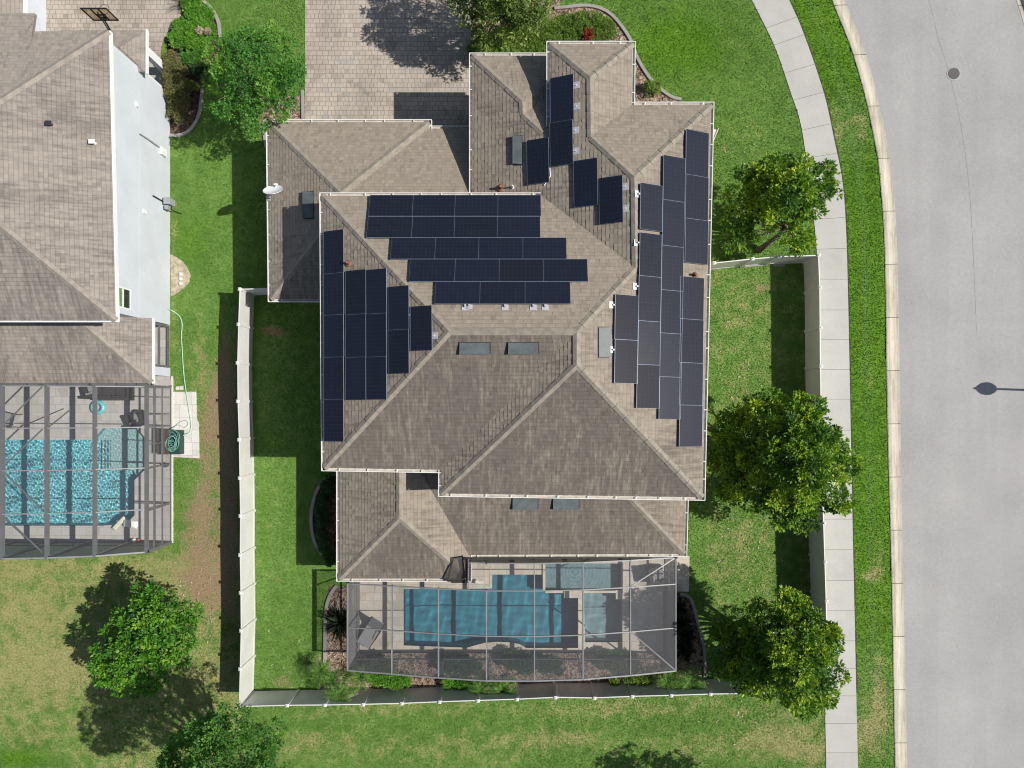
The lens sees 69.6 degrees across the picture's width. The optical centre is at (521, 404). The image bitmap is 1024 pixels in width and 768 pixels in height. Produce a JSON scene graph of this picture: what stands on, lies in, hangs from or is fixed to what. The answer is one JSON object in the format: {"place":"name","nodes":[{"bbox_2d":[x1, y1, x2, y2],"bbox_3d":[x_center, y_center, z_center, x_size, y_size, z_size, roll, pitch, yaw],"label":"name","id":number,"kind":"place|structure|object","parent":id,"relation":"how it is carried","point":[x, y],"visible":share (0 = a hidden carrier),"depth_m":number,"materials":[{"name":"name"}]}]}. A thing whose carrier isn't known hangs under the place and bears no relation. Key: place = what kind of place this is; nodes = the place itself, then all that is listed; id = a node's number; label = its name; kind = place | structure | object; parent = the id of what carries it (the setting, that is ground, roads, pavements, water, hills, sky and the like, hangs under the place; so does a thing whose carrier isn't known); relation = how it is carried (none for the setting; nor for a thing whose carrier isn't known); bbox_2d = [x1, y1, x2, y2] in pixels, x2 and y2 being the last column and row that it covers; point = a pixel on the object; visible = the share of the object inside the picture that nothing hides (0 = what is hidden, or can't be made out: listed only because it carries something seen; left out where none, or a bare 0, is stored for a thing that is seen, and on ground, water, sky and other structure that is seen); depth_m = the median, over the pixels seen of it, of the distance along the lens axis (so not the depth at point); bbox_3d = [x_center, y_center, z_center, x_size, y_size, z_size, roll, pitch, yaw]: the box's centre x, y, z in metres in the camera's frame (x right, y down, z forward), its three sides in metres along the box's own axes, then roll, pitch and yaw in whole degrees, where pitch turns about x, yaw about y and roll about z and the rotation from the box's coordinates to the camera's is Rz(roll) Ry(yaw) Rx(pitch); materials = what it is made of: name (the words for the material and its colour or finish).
{"place":"outdoors","nodes":[
{"label":"outdoors","id":0,"kind":"place"},
{"bbox_2d":[46,0,180,57],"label":"driveway","id":1,"kind":"structure","parent":0,"point":[155,18],"depth_m":36.47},
{"bbox_2d":[305,0,470,125],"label":"driveway","id":2,"kind":"structure","parent":0,"point":[387,59],"depth_m":36.47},
{"bbox_2d":[0,0,896,767],"bbox_3d":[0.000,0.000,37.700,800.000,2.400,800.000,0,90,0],"label":"lawn","id":3,"kind":"structure","parent":0,"point":[218,430],"depth_m":36.50,"materials":[{"name":"plant"}]},
{"bbox_2d":[0,0,171,385],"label":"house","id":4,"kind":"structure","parent":3,"relation":"on","point":[84,215],"depth_m":30.58,"materials":[{"name":"white paint"}]},
{"bbox_2d":[5,376,170,541],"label":"pool deck","id":5,"kind":"structure","parent":3,"relation":"on","point":[63,400],"depth_m":36.45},
{"bbox_2d":[5,428,121,525],"bbox_3d":[-23.376,3.587,36.913,9.426,0.915,4.824,0,90,0],"label":"pool basin","id":6,"kind":"object","parent":5,"relation":"in","point":[58,525],"visible":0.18,"depth_m":36.48,"materials":[{"name":"paint"}]},
{"bbox_2d":[5,428,143,524],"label":"pool water","id":7,"kind":"structure","parent":6,"relation":"in","point":[70,491],"depth_m":36.58,"materials":[{"name":"liquid"}]},
{"bbox_2d":[0,385,172,559],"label":"pool cage","id":8,"kind":"object","parent":5,"relation":"on","point":[46,548],"visible":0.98,"depth_m":33.24,"materials":[{"name":"grey metal"}]},
{"bbox_2d":[97,387,134,400],"bbox_3d":[-19.905,-0.560,36.015,1.550,0.770,0.730,0,90,0],"label":"wicker sofa","id":9,"kind":"object","parent":5,"relation":"on","point":[116,393],"visible":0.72,"depth_m":35.98,"materials":[{"name":"wicker"}]},
{"bbox_2d":[85,580,205,698],"bbox_3d":[-17.099,10.937,34.122,4.520,4.898,6.248,27,90,0],"label":"magnolia tree","id":10,"kind":"object","parent":3,"relation":"on","point":[144,627],"visible":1,"depth_m":32.90,"materials":[{"name":"green plant"}]},
{"bbox_2d":[173,392,199,457],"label":"paving slabs","id":11,"kind":"structure","parent":3,"relation":"on","point":[191,438],"depth_m":36.47,"materials":[{"name":"concrete"}]},
{"bbox_2d":[166,0,220,133],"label":"mulch bed","id":12,"kind":"object","parent":3,"relation":"on","point":[188,118],"visible":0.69,"depth_m":36.49,"materials":[{"name":"soil"}]},
{"bbox_2d":[160,49,191,124],"bbox_3d":[-16.833,-15.438,35.925,1.494,1.156,3.676,0,90,0],"label":"hedge","id":13,"kind":"object","parent":12,"relation":"on","point":[178,99],"visible":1,"depth_m":35.65,"materials":[{"name":"green plant"}]},
{"bbox_2d":[166,0,217,57],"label":"shrub","id":14,"kind":"object","parent":12,"relation":"on","point":[184,30],"visible":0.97,"depth_m":36.07,"materials":[{"name":"green plant"}]},
{"bbox_2d":[155,702,294,767],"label":"oak tree","id":15,"kind":"object","parent":3,"relation":"on","point":[264,752],"visible":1,"depth_m":28.54,"materials":[{"name":"green plant"}]},
{"bbox_2d":[236,287,256,708],"bbox_3d":[-13.287,4.401,35.547,0.278,1.965,19.818,0,90,0],"label":"vinyl fence","id":16,"kind":"object","parent":3,"relation":"on","point":[245,439],"visible":1,"depth_m":35.48,"materials":[{"name":"plastic"}]},
{"bbox_2d":[259,96,304,130],"bbox_3d":[-11.870,-14.346,36.518,2.285,0.060,1.904,0,90,0],"label":"mulch bed","id":17,"kind":"object","parent":3,"relation":"on","point":[294,115],"visible":0.19,"depth_m":36.49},
{"bbox_2d":[200,19,307,142],"bbox_3d":[-11.884,-14.294,33.698,5.120,5.774,4.601,-15,90,0],"label":"shade tree","id":18,"kind":"object","parent":17,"relation":"on","point":[273,73],"visible":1,"depth_m":32.08,"materials":[{"name":"green plant"}]},
{"bbox_2d":[313,478,335,560],"bbox_3d":[-9.220,5.681,36.518,2.254,0.060,4.380,0,90,0],"label":"mulch bed","id":19,"kind":"object","parent":3,"relation":"on","point":[332,516],"visible":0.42,"depth_m":36.49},
{"bbox_2d":[313,472,335,566],"bbox_3d":[-9.593,5.664,36.069,1.191,0.870,4.688,0,90,0],"label":"hedge","id":20,"kind":"object","parent":19,"relation":"on","point":[324,517],"visible":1,"depth_m":35.91,"materials":[{"name":"green plant"}]},
{"bbox_2d":[266,41,713,581],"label":"house","id":21,"kind":"structure","parent":3,"relation":"on","point":[497,431],"depth_m":30.46,"materials":[{"name":"tile"}]},
{"bbox_2d":[323,229,343,273],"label":"solar panel","id":22,"kind":"object","parent":21,"relation":"attached to","point":[333,241],"visible":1,"depth_m":30.21,"materials":[{"name":"black glass"}]},
{"bbox_2d":[323,399,343,441],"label":"solar panel","id":23,"kind":"object","parent":21,"relation":"attached to","point":[333,420],"visible":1,"depth_m":30.24,"materials":[{"name":"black glass"}]},
{"bbox_2d":[323,314,343,356],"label":"solar panel","id":24,"kind":"object","parent":21,"relation":"attached to","point":[333,335],"visible":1,"depth_m":30.23,"materials":[{"name":"black glass"}]},
{"bbox_2d":[323,357,343,398],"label":"solar panel","id":25,"kind":"object","parent":21,"relation":"attached to","point":[333,377],"visible":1,"depth_m":30.23,"materials":[{"name":"black glass"}]},
{"bbox_2d":[323,272,343,314],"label":"solar panel","id":26,"kind":"object","parent":21,"relation":"attached to","point":[333,283],"visible":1,"depth_m":30.22,"materials":[{"name":"black glass"}]},
{"bbox_2d":[345,269,365,314],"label":"solar panel","id":27,"kind":"object","parent":21,"relation":"attached to","point":[355,291],"visible":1,"depth_m":29.78,"materials":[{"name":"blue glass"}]},
{"bbox_2d":[345,357,365,399],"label":"solar panel","id":28,"kind":"object","parent":21,"relation":"attached to","point":[355,378],"visible":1,"depth_m":29.79,"materials":[{"name":"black glass"}]},
{"bbox_2d":[345,314,365,356],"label":"solar panel","id":29,"kind":"object","parent":21,"relation":"attached to","point":[355,335],"visible":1,"depth_m":29.79,"materials":[{"name":"black glass"}]},
{"bbox_2d":[366,268,386,313],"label":"solar panel","id":30,"kind":"object","parent":21,"relation":"attached to","point":[376,291],"visible":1,"depth_m":29.37,"materials":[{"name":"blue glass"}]},
{"bbox_2d":[366,313,386,356],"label":"solar panel","id":31,"kind":"object","parent":21,"relation":"attached to","point":[376,335],"visible":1,"depth_m":29.38,"materials":[{"name":"black glass"}]},
{"bbox_2d":[366,356,386,399],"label":"solar panel","id":32,"kind":"object","parent":21,"relation":"attached to","point":[376,378],"visible":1,"depth_m":29.38,"materials":[{"name":"black glass"}]},
{"bbox_2d":[366,216,412,237],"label":"solar panel","id":33,"kind":"object","parent":21,"relation":"attached to","point":[389,226],"visible":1,"depth_m":29.84,"materials":[{"name":"black glass"}]},
{"bbox_2d":[368,195,412,215],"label":"solar panel","id":34,"kind":"object","parent":21,"relation":"attached to","point":[390,205],"visible":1,"depth_m":30.25,"materials":[{"name":"black glass"}]},
{"bbox_2d":[388,329,408,373],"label":"solar panel","id":35,"kind":"object","parent":21,"relation":"attached to","point":[398,351],"visible":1,"depth_m":28.96,"materials":[{"name":"black glass"}]},
{"bbox_2d":[388,285,409,329],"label":"solar panel","id":36,"kind":"object","parent":21,"relation":"attached to","point":[398,309],"visible":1,"depth_m":28.96,"materials":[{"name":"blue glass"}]},
{"bbox_2d":[390,238,435,259],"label":"solar panel","id":37,"kind":"object","parent":21,"relation":"attached to","point":[410,248],"visible":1,"depth_m":29.46,"materials":[{"name":"black glass"}]},
{"bbox_2d":[410,305,437,350],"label":"solar panel","id":38,"kind":"object","parent":21,"relation":"attached to","point":[422,335],"visible":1,"depth_m":28.54,"materials":[{"name":"black glass"}]},
{"bbox_2d":[409,259,454,281],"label":"solar panel","id":39,"kind":"object","parent":21,"relation":"attached to","point":[428,270],"visible":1,"depth_m":29.07,"materials":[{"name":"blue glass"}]},
{"bbox_2d":[411,216,454,237],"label":"solar panel","id":40,"kind":"object","parent":21,"relation":"attached to","point":[432,226],"visible":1,"depth_m":29.86,"materials":[{"name":"black glass"}]},
{"bbox_2d":[412,195,454,215],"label":"solar panel","id":41,"kind":"object","parent":21,"relation":"attached to","point":[433,205],"visible":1,"depth_m":30.25,"materials":[{"name":"black glass"}]},
{"bbox_2d":[435,238,478,258],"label":"solar panel","id":42,"kind":"object","parent":21,"relation":"attached to","point":[456,248],"visible":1,"depth_m":29.46,"materials":[{"name":"black glass"}]},
{"bbox_2d":[435,281,479,309],"bbox_3d":[-2.496,-4.237,28.707,1.745,0.131,1.226,0,68,0],"label":"solar panel","id":43,"kind":"object","parent":21,"relation":"attached to","point":[466,294],"visible":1,"depth_m":28.68,"materials":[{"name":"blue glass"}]},
{"bbox_2d":[454,216,496,237],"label":"solar panel","id":44,"kind":"object","parent":21,"relation":"attached to","point":[475,226],"visible":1,"depth_m":29.84,"materials":[{"name":"black glass"}]},
{"bbox_2d":[455,195,497,215],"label":"solar panel","id":45,"kind":"object","parent":21,"relation":"attached to","point":[476,205],"visible":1,"depth_m":30.25,"materials":[{"name":"black glass"}]},
{"bbox_2d":[455,259,498,280],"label":"solar panel","id":46,"kind":"object","parent":21,"relation":"attached to","point":[476,269],"visible":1,"depth_m":29.08,"materials":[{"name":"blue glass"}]},
{"bbox_2d":[478,238,522,258],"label":"solar panel","id":47,"kind":"object","parent":21,"relation":"attached to","point":[500,248],"visible":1,"depth_m":29.46,"materials":[{"name":"black glass"}]},
{"bbox_2d":[480,281,524,309],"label":"solar panel","id":48,"kind":"object","parent":21,"relation":"attached to","point":[505,294],"visible":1,"depth_m":28.69,"materials":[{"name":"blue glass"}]},
{"bbox_2d":[497,216,539,237],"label":"solar panel","id":49,"kind":"object","parent":21,"relation":"attached to","point":[518,226],"visible":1,"depth_m":29.85,"materials":[{"name":"black glass"}]},
{"bbox_2d":[498,195,540,216],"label":"solar panel","id":50,"kind":"object","parent":21,"relation":"attached to","point":[519,205],"visible":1,"depth_m":30.25,"materials":[{"name":"black glass"}]},
{"bbox_2d":[499,259,542,280],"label":"solar panel","id":51,"kind":"object","parent":21,"relation":"attached to","point":[520,269],"visible":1,"depth_m":29.08,"materials":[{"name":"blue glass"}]},
{"bbox_2d":[527,137,548,184],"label":"solar panel","id":52,"kind":"object","parent":21,"relation":"attached to","point":[537,161],"visible":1,"depth_m":30.69,"materials":[{"name":"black glass"}]},
{"bbox_2d":[523,238,566,258],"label":"solar panel","id":53,"kind":"object","parent":21,"relation":"attached to","point":[544,248],"visible":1,"depth_m":29.46,"materials":[{"name":"black glass"}]},
{"bbox_2d":[525,281,570,309],"bbox_3d":[1.017,-4.237,28.707,1.758,0.131,1.225,0,68,0],"label":"solar panel","id":54,"kind":"object","parent":21,"relation":"attached to","point":[545,294],"visible":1,"depth_m":28.68,"materials":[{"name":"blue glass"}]},
{"bbox_2d":[550,119,578,166],"bbox_3d":[1.759,-10.750,30.293,1.221,0.131,1.812,-1,90,23],"label":"solar panel","id":55,"kind":"object","parent":21,"relation":"attached to","point":[563,151],"visible":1,"depth_m":30.26,"materials":[{"name":"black glass"}]},
{"bbox_2d":[550,74,579,122],"bbox_3d":[1.779,-12.579,30.273,1.241,0.131,1.849,-1,90,23],"label":"solar panel","id":56,"kind":"object","parent":21,"relation":"attached to","point":[563,106],"visible":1,"depth_m":30.24,"materials":[{"name":"blue glass"}]},
{"bbox_2d":[543,259,587,281],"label":"solar panel","id":57,"kind":"object","parent":21,"relation":"attached to","point":[573,270],"visible":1,"depth_m":29.07,"materials":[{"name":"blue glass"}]},
{"bbox_2d":[573,158,597,207],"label":"solar panel","id":58,"kind":"object","parent":21,"relation":"attached to","point":[585,173],"visible":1,"depth_m":29.88,"materials":[{"name":"blue glass"}]},
{"bbox_2d":[599,175,628,224],"bbox_3d":[3.694,-8.194,29.485,1.201,0.131,1.867,-1,90,23],"label":"solar panel","id":59,"kind":"object","parent":21,"relation":"attached to","point":[612,208],"visible":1,"depth_m":29.45,"materials":[{"name":"blue glass"}]},
{"bbox_2d":[609,294,638,339],"bbox_3d":[4.019,-3.424,28.939,1.280,0.131,1.758,1,90,-24],"label":"solar panel","id":60,"kind":"object","parent":21,"relation":"attached to","point":[626,308],"visible":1,"depth_m":28.91,"materials":[{"name":"black glass"}]},
{"bbox_2d":[611,339,637,383],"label":"solar panel","id":61,"kind":"object","parent":21,"relation":"attached to","point":[625,352],"visible":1,"depth_m":28.91,"materials":[{"name":"black glass"}]},
{"bbox_2d":[633,275,660,321],"bbox_3d":[5.001,-4.215,29.364,1.247,0.131,1.783,1,90,-24],"label":"solar panel","id":62,"kind":"object","parent":21,"relation":"attached to","point":[648,288],"visible":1,"depth_m":29.34,"materials":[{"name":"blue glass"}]},
{"bbox_2d":[634,232,661,276],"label":"solar panel","id":63,"kind":"object","parent":21,"relation":"attached to","point":[650,253],"visible":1,"depth_m":29.34,"materials":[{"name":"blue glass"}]},
{"bbox_2d":[636,364,659,407],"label":"solar panel","id":64,"kind":"object","parent":21,"relation":"attached to","point":[647,391],"visible":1,"depth_m":29.34,"materials":[{"name":"black glass"}]},
{"bbox_2d":[635,183,662,231],"bbox_3d":[5.069,-7.867,29.367,1.244,0.131,1.833,1,90,-24],"label":"solar panel","id":65,"kind":"object","parent":21,"relation":"attached to","point":[650,196],"visible":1,"depth_m":29.34,"materials":[{"name":"black glass"}]},
{"bbox_2d":[637,320,660,364],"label":"solar panel","id":66,"kind":"object","parent":21,"relation":"attached to","point":[649,333],"visible":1,"depth_m":29.35,"materials":[{"name":"black glass"}]},
{"bbox_2d":[658,377,680,418],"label":"solar panel","id":67,"kind":"object","parent":21,"relation":"attached to","point":[669,405],"visible":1,"depth_m":29.75,"materials":[{"name":"black glass"}]},
{"bbox_2d":[660,333,681,376],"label":"solar panel","id":68,"kind":"object","parent":21,"relation":"attached to","point":[669,354],"visible":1,"depth_m":29.75,"materials":[{"name":"black glass"}]},
{"bbox_2d":[661,290,682,333],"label":"solar panel","id":69,"kind":"object","parent":21,"relation":"attached to","point":[670,311],"visible":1,"depth_m":29.75,"materials":[{"name":"black glass"}]},
{"bbox_2d":[661,245,683,290],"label":"solar panel","id":70,"kind":"object","parent":21,"relation":"attached to","point":[672,267],"visible":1,"depth_m":29.77,"materials":[{"name":"black glass"}]},
{"bbox_2d":[662,199,684,247],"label":"solar panel","id":71,"kind":"object","parent":21,"relation":"attached to","point":[673,218],"visible":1,"depth_m":29.77,"materials":[{"name":"black glass"}]},
{"bbox_2d":[663,155,685,202],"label":"solar panel","id":72,"kind":"object","parent":21,"relation":"attached to","point":[674,178],"visible":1,"depth_m":29.77,"materials":[{"name":"black glass"}]},
{"bbox_2d":[678,405,702,446],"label":"solar panel","id":73,"kind":"object","parent":21,"relation":"attached to","point":[690,426],"visible":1,"depth_m":30.19,"materials":[{"name":"black glass"}]},
{"bbox_2d":[679,362,702,404],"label":"solar panel","id":74,"kind":"object","parent":21,"relation":"attached to","point":[691,383],"visible":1,"depth_m":30.18,"materials":[{"name":"black glass"}]},
{"bbox_2d":[680,318,703,362],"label":"solar panel","id":75,"kind":"object","parent":21,"relation":"attached to","point":[691,337],"visible":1,"depth_m":30.17,"materials":[{"name":"black glass"}]},
{"bbox_2d":[680,276,703,319],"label":"solar panel","id":76,"kind":"object","parent":21,"relation":"attached to","point":[692,298],"visible":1,"depth_m":30.17,"materials":[{"name":"black glass"}]},
{"bbox_2d":[684,218,708,264],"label":"solar panel","id":77,"kind":"object","parent":21,"relation":"attached to","point":[696,243],"visible":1,"depth_m":30.23,"materials":[{"name":"black glass"}]},
{"bbox_2d":[685,129,708,177],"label":"solar panel","id":78,"kind":"object","parent":21,"relation":"attached to","point":[697,152],"visible":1,"depth_m":30.22,"materials":[{"name":"black glass"}]},
{"bbox_2d":[685,174,708,220],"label":"solar panel","id":79,"kind":"object","parent":21,"relation":"attached to","point":[696,195],"visible":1,"depth_m":30.22,"materials":[{"name":"black glass"}]},
{"bbox_2d":[318,586,702,689],"bbox_3d":[-0.508,11.632,36.518,19.170,0.060,5.237,0,90,0],"label":"mulch bed","id":80,"kind":"object","parent":3,"relation":"on","point":[339,597],"visible":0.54,"depth_m":36.49,"materials":[{"name":"wood"}]},
{"bbox_2d":[361,672,412,690],"bbox_3d":[-6.668,13.382,36.082,2.759,0.845,1.148,20,90,0],"label":"shrub","id":81,"kind":"object","parent":80,"relation":"on","point":[386,682],"visible":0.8,"depth_m":35.91,"materials":[{"name":"green plant"}]},
{"bbox_2d":[360,556,688,652],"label":"pool deck","id":82,"kind":"structure","parent":3,"relation":"on","point":[646,607],"depth_m":36.45,"materials":[{"name":"concrete"}]},
{"bbox_2d":[407,641,573,647],"bbox_3d":[-1.524,10.244,36.962,8.633,1.015,3.634,0,90,0],"label":"pool basin","id":83,"kind":"object","parent":82,"relation":"in","point":[487,642],"visible":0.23,"depth_m":36.53,"materials":[{"name":"paint"}]},
{"bbox_2d":[404,575,577,646],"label":"pool water","id":84,"kind":"structure","parent":83,"relation":"in","point":[464,612],"depth_m":36.57,"materials":[{"name":"liquid"}]},
{"bbox_2d":[347,557,677,681],"bbox_3d":[-0.464,9.580,34.593,15.216,3.855,5.470,0,90,0],"label":"pool cage","id":85,"kind":"object","parent":82,"relation":"on","point":[410,663],"visible":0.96,"depth_m":34.36,"materials":[{"name":"metal"}]},
{"bbox_2d":[469,563,623,647],"bbox_3d":[1.206,9.966,36.570,7.744,0.460,4.190,0,90,0],"label":"pool coping","id":86,"kind":"object","parent":82,"relation":"on","point":[568,594],"visible":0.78,"depth_m":36.43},
{"bbox_2d":[585,593,621,641],"bbox_3d":[4.015,10.553,36.862,1.873,0.815,2.444,0,90,0],"label":"pool basin","id":87,"kind":"object","parent":82,"relation":"in","point":[621,628],"visible":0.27,"depth_m":36.56,"materials":[{"name":"paint"}]},
{"bbox_2d":[584,593,620,641],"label":"pool water","id":88,"kind":"structure","parent":87,"relation":"in","point":[602,612],"depth_m":36.57,"materials":[{"name":"liquid"}]},
{"bbox_2d":[242,679,828,706],"bbox_3d":[0.615,13.861,35.547,27.698,1.965,0.240,-2,90,0],"label":"vinyl fence","id":89,"kind":"object","parent":3,"relation":"on","point":[401,697],"visible":0.71,"depth_m":35.36,"materials":[{"name":"plastic"}]},
{"bbox_2d":[471,0,677,101],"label":"mulch bed","id":90,"kind":"object","parent":3,"relation":"on","point":[640,93],"visible":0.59,"depth_m":36.49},
{"bbox_2d":[447,0,555,52],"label":"shade tree","id":91,"kind":"object","parent":90,"relation":"on","point":[517,12],"visible":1,"depth_m":32.27,"materials":[{"name":"green plant"}]},
{"bbox_2d":[466,10,618,56],"bbox_3d":[1.015,-17.877,35.936,7.479,1.140,2.713,0,90,0],"label":"hedge","id":92,"kind":"object","parent":90,"relation":"on","point":[567,28],"visible":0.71,"depth_m":35.68,"materials":[{"name":"green plant"}]},
{"bbox_2d":[554,3,681,100],"bbox_3d":[5.133,-17.864,36.445,7.811,0.110,1.603,37,90,0],"label":"garden edging","id":93,"kind":"object","parent":90,"relation":"on","point":[626,33],"visible":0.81,"depth_m":36.39,"materials":[{"name":"concrete"}]},
{"bbox_2d":[711,255,816,269],"bbox_3d":[11.455,-6.888,35.547,4.942,1.965,0.200,-5,90,0],"label":"vinyl fence","id":94,"kind":"object","parent":3,"relation":"on","point":[777,259],"visible":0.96,"depth_m":35.41,"materials":[{"name":"plastic"}]},
{"bbox_2d":[707,584,852,723],"bbox_3d":[11.584,11.107,33.107,5.996,6.962,6.464,0,90,0],"label":"magnolia tree","id":95,"kind":"object","parent":3,"relation":"on","point":[762,653],"visible":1,"depth_m":31.87,"materials":[{"name":"green plant"}]},
{"bbox_2d":[717,150,843,257],"bbox_3d":[11.637,-8.944,33.431,5.305,6.389,4.479,0,90,0],"label":"magnolia tree","id":96,"kind":"object","parent":3,"relation":"on","point":[796,188],"visible":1,"depth_m":32.15,"materials":[{"name":"green plant"}]},
{"bbox_2d":[706,383,863,537],"bbox_3d":[11.703,2.524,32.850,6.615,7.459,6.956,0,90,0],"label":"magnolia tree","id":97,"kind":"object","parent":3,"relation":"on","point":[792,451],"visible":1,"depth_m":31.99,"materials":[{"name":"green plant"}]},
{"bbox_2d":[802,253,828,681],"bbox_3d":[14.192,3.168,35.547,0.225,1.965,20.549,-1,90,0],"label":"vinyl fence","id":98,"kind":"object","parent":3,"relation":"on","point":[812,369],"visible":0.53,"depth_m":35.44,"materials":[{"name":"plastic"}]},
{"bbox_2d":[752,0,857,767],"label":"sidewalk","id":99,"kind":"structure","parent":0,"point":[783,25],"depth_m":36.47,"materials":[{"name":"concrete"}]},
{"bbox_2d":[845,0,1023,767],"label":"road","id":100,"kind":"structure","parent":0,"point":[962,424],"depth_m":36.62,"materials":[{"name":"asphalt"}]},
{"bbox_2d":[832,0,907,767],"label":"kerb","id":101,"kind":"structure","parent":100,"relation":"on","point":[892,304],"depth_m":36.55,"materials":[{"name":"concrete"}]},
{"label":"spa basin","id":102,"kind":"structure","parent":0,"visible":0},
{"bbox_2d":[545,563,620,589],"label":"pool water","id":103,"kind":"structure","parent":102,"relation":"in","point":[569,576],"depth_m":36.53,"materials":[{"name":"liquid"}]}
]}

